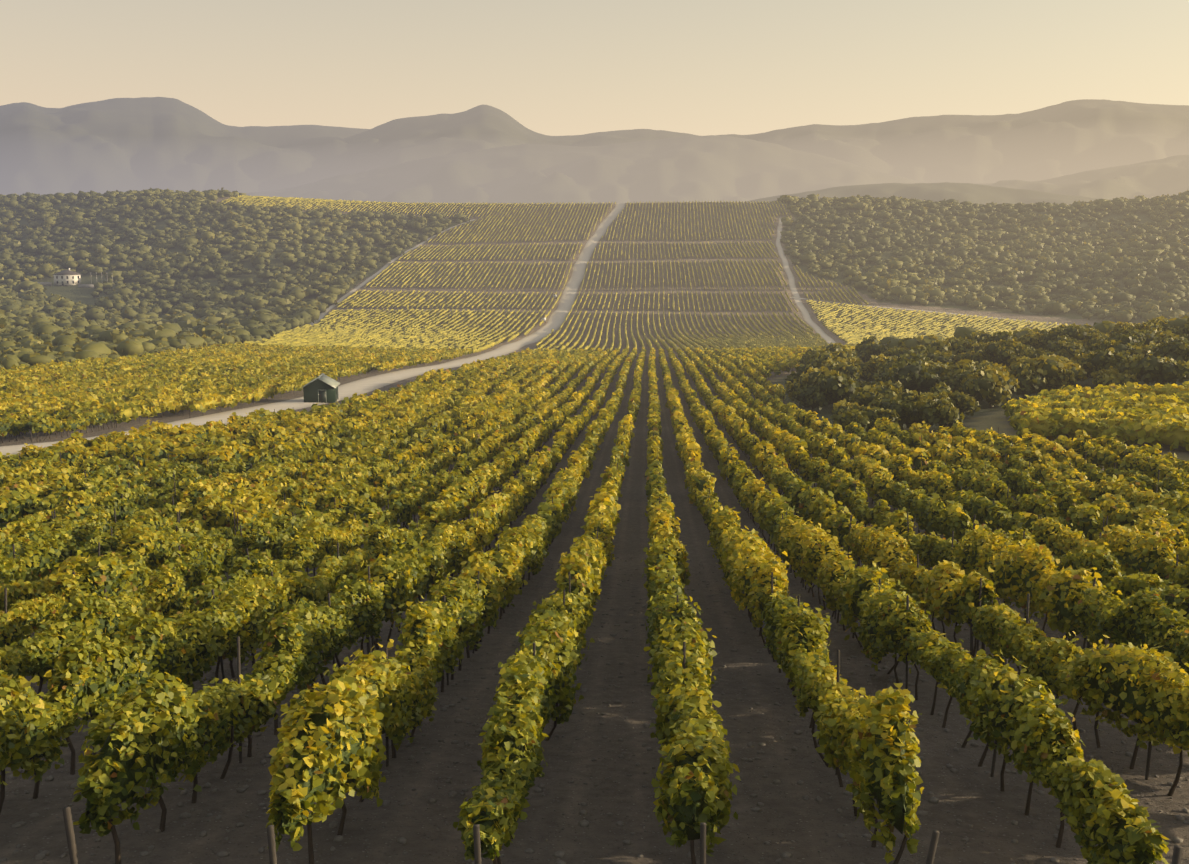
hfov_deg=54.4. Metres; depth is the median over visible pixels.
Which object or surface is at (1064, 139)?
hills
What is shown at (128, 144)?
hills
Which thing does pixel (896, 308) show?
road
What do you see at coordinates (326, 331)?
vineyard
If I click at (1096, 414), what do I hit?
vineyard field
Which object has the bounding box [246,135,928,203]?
hills
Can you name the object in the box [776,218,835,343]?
road
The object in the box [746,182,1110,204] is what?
near hills
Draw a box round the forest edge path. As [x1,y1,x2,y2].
[310,219,475,325]
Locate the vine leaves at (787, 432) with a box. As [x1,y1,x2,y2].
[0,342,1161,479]
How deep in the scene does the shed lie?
163.46 m
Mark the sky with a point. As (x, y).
(556, 67)
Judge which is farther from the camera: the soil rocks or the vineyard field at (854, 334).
the vineyard field at (854, 334)
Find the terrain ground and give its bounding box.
[0,196,1188,863]
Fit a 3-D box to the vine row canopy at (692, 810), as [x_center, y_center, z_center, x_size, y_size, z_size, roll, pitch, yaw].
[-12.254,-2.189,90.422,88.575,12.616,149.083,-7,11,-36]
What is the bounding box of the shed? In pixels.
[300,373,340,402]
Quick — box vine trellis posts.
[4,368,1188,863]
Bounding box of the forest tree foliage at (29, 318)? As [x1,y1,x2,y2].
[0,188,1188,334]
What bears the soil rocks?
on the terrain ground
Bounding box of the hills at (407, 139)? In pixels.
[342,105,697,173]
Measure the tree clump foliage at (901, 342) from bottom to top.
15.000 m
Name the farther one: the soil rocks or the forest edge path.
the forest edge path
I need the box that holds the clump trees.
[785,316,1188,430]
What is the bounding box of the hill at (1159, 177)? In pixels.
[785,155,1188,199]
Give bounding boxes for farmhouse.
[52,268,81,284]
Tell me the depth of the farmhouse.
654.86 m
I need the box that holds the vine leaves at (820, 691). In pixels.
[0,447,1188,863]
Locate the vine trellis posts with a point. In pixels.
(72, 848)
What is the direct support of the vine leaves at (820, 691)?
attached to the vine row canopy at (692, 810)
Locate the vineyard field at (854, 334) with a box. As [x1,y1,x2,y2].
[806,300,1069,345]
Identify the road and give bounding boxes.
[0,203,624,455]
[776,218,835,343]
[790,297,1058,324]
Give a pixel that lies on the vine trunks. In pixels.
(344, 809)
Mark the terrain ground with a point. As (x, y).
(786, 816)
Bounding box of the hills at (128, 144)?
[0,97,382,195]
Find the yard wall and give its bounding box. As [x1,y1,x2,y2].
[38,282,93,287]
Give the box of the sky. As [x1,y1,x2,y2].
[0,0,1188,135]
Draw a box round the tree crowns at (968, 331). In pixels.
[854,318,1187,355]
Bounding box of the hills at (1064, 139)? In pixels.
[716,99,1188,183]
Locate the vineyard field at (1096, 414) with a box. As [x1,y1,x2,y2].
[1001,381,1188,450]
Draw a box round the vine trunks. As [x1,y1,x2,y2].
[0,423,1182,863]
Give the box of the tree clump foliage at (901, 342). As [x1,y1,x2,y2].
[853,315,1188,350]
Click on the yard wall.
(79, 285)
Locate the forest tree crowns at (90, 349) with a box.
[0,322,269,369]
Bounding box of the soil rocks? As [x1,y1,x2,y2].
[1,556,1188,863]
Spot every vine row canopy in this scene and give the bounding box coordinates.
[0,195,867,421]
[0,410,1188,863]
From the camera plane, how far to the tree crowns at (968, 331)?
227.31 m

